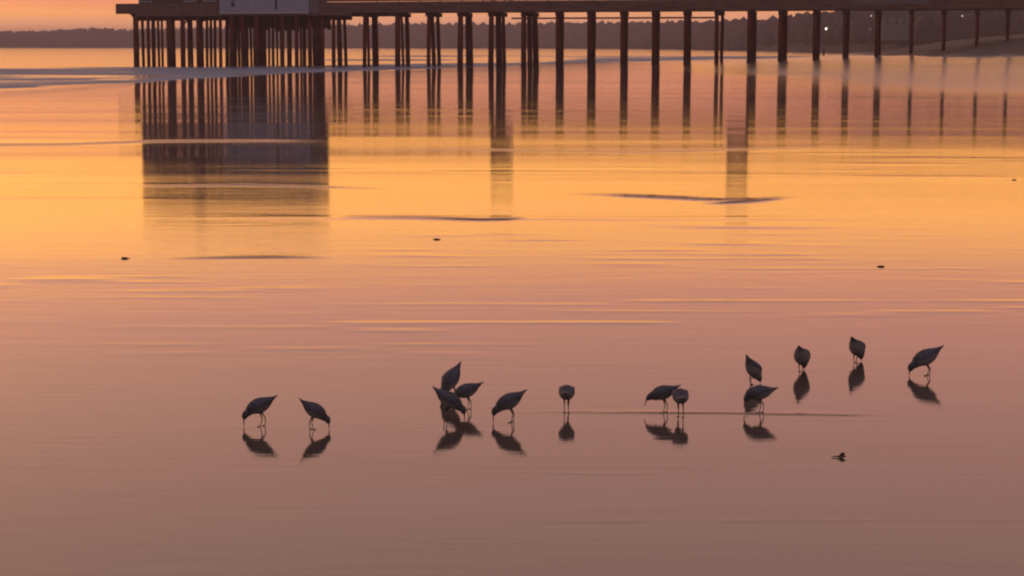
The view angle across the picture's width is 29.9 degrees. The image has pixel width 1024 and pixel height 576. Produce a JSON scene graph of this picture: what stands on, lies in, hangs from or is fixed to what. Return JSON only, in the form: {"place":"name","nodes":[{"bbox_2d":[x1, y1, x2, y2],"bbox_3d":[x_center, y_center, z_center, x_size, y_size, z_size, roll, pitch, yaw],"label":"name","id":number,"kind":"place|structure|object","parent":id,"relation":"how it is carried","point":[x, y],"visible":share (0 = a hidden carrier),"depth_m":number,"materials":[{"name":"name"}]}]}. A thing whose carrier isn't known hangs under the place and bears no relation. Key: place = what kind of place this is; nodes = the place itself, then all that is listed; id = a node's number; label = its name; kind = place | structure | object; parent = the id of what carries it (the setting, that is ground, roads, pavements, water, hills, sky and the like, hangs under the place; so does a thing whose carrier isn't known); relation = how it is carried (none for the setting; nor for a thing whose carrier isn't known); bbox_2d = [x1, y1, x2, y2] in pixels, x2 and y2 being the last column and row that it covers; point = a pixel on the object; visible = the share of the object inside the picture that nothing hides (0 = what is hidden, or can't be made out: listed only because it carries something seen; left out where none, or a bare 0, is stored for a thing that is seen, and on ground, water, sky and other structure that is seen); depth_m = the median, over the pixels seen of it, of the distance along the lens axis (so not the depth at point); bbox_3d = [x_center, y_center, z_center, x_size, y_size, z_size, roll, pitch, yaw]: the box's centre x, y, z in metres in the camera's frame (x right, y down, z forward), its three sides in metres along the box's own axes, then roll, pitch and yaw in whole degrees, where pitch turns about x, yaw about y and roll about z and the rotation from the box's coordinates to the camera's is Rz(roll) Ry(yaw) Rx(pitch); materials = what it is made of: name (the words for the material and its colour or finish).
{"place":"outdoors","nodes":[
{"label":"outdoors","id":0,"kind":"place"},
{"bbox_2d":[0,0,833,32],"label":"sky","id":1,"kind":"structure","parent":0,"point":[15,15],"materials":[{"name":"orange"}]},
{"bbox_2d":[0,48,854,90],"bbox_3d":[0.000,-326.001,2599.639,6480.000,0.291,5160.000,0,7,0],"label":"sea","id":2,"kind":"structure","parent":0,"point":[26,68],"depth_m":262.62,"materials":[{"name":"liquid"}]},
{"bbox_2d":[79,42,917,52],"bbox_3d":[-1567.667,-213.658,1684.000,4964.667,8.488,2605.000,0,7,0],"label":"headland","id":3,"kind":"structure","parent":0,"point":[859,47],"depth_m":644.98,"materials":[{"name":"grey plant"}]},
{"bbox_2d":[0,10,1023,49],"bbox_3d":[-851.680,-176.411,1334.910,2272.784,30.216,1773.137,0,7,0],"label":"wood","id":4,"kind":"object","parent":3,"relation":"on","point":[928,26],"visible":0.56,"depth_m":1336.41,"materials":[{"name":"green plant"}]},
{"bbox_2d":[881,10,909,39],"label":"cottage","id":5,"kind":"structure","parent":3,"relation":"on","point":[895,25],"depth_m":540.14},
{"bbox_2d":[902,19,906,24],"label":"window","id":6,"kind":"structure","parent":5,"relation":"in","point":[904,21],"depth_m":539.81,"materials":[{"name":"paint"}]},
{"bbox_2d":[0,34,1023,575],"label":"beach sand","id":7,"kind":"structure","parent":0,"point":[614,244],"depth_m":15.59,"materials":[{"name":"brown sand"}]},
{"bbox_2d":[242,395,277,426],"bbox_3d":[-1.466,0.713,11.169,0.211,0.187,0.098,0,7,0],"label":"sandpiper","id":8,"kind":"object","parent":7,"relation":"on","point":[260,405],"visible":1,"depth_m":11.14,"materials":[{"name":"grey"}]},
{"bbox_2d":[299,398,330,429],"bbox_3d":[-1.138,0.725,11.077,0.168,0.187,0.099,-5,9,-33],"label":"sandpiper","id":9,"kind":"object","parent":7,"relation":"on","point":[313,410],"visible":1,"depth_m":11.05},
{"bbox_2d":[432,386,465,420],"bbox_3d":[-0.370,0.681,11.359,0.189,0.202,0.108,4,8,30],"label":"sandpiper","id":10,"kind":"object","parent":7,"relation":"on","point":[449,399],"visible":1,"depth_m":11.32,"materials":[{"name":"grey"}]},
{"bbox_2d":[440,361,460,390],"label":"sandpiper","id":11,"kind":"object","parent":7,"relation":"on","point":[450,378],"visible":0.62,"depth_m":12.03,"materials":[{"name":"grey"}]},
{"bbox_2d":[454,382,483,409],"bbox_3d":[-0.267,0.656,11.685,0.195,0.171,0.094,-1,7,-6],"label":"sandpiper","id":12,"kind":"object","parent":7,"relation":"on","point":[467,390],"visible":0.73,"depth_m":11.65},
{"bbox_2d":[491,389,526,422],"bbox_3d":[-0.015,0.692,11.287,0.211,0.200,0.101,0,7,0],"label":"sandpiper","id":13,"kind":"object","parent":7,"relation":"on","point":[509,401],"visible":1,"depth_m":11.26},
{"bbox_2d":[559,385,574,412],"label":"sandpiper","id":14,"kind":"object","parent":7,"relation":"on","point":[567,392],"visible":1,"depth_m":11.52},
{"bbox_2d":[115,0,1023,66],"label":"pier","id":15,"kind":"structure","parent":7,"relation":"on","point":[238,25],"depth_m":198.26,"materials":[{"name":"brown wood"}]},
{"bbox_2d":[139,0,318,13],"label":"pier building","id":16,"kind":"structure","parent":15,"relation":"on","point":[261,6],"depth_m":202.68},
{"bbox_2d":[644,385,680,412],"bbox_3d":[0.909,0.666,11.585,0.222,0.171,0.094,1,7,4],"label":"sandpiper","id":17,"kind":"object","parent":7,"relation":"on","point":[663,392],"visible":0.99,"depth_m":11.55,"materials":[{"name":"grey"}]},
{"bbox_2d":[672,388,688,417],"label":"sandpiper","id":18,"kind":"object","parent":7,"relation":"on","point":[680,395],"visible":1,"depth_m":11.40,"materials":[{"name":"grey"}]},
{"bbox_2d":[745,354,761,384],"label":"sandpiper","id":19,"kind":"object","parent":7,"relation":"on","point":[753,368],"visible":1,"depth_m":12.52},
{"bbox_2d":[743,385,778,412],"bbox_3d":[1.503,0.670,11.585,0.211,0.167,0.096,1,7,8],"label":"sandpiper","id":20,"kind":"object","parent":7,"relation":"on","point":[759,392],"visible":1,"depth_m":11.55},
{"bbox_2d":[794,345,810,372],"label":"sandpiper","id":21,"kind":"object","parent":7,"relation":"on","point":[802,356],"visible":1,"depth_m":12.99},
{"bbox_2d":[849,337,865,362],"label":"sandpiper","id":22,"kind":"object","parent":7,"relation":"on","point":[857,348],"visible":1,"depth_m":13.37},
{"bbox_2d":[908,345,943,375],"bbox_3d":[2.778,0.485,12.889,0.240,0.208,0.115,0,7,0],"label":"sandpiper","id":23,"kind":"object","parent":7,"relation":"on","point":[925,357],"visible":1,"depth_m":12.85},
{"bbox_2d":[832,452,845,459],"bbox_3d":[1.769,0.901,10.329,0.078,0.029,0.062,7,10,43],"label":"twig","id":24,"kind":"object","parent":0,"point":[841,456],"visible":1,"depth_m":10.33,"materials":[{"name":"brown wood"}]}
]}

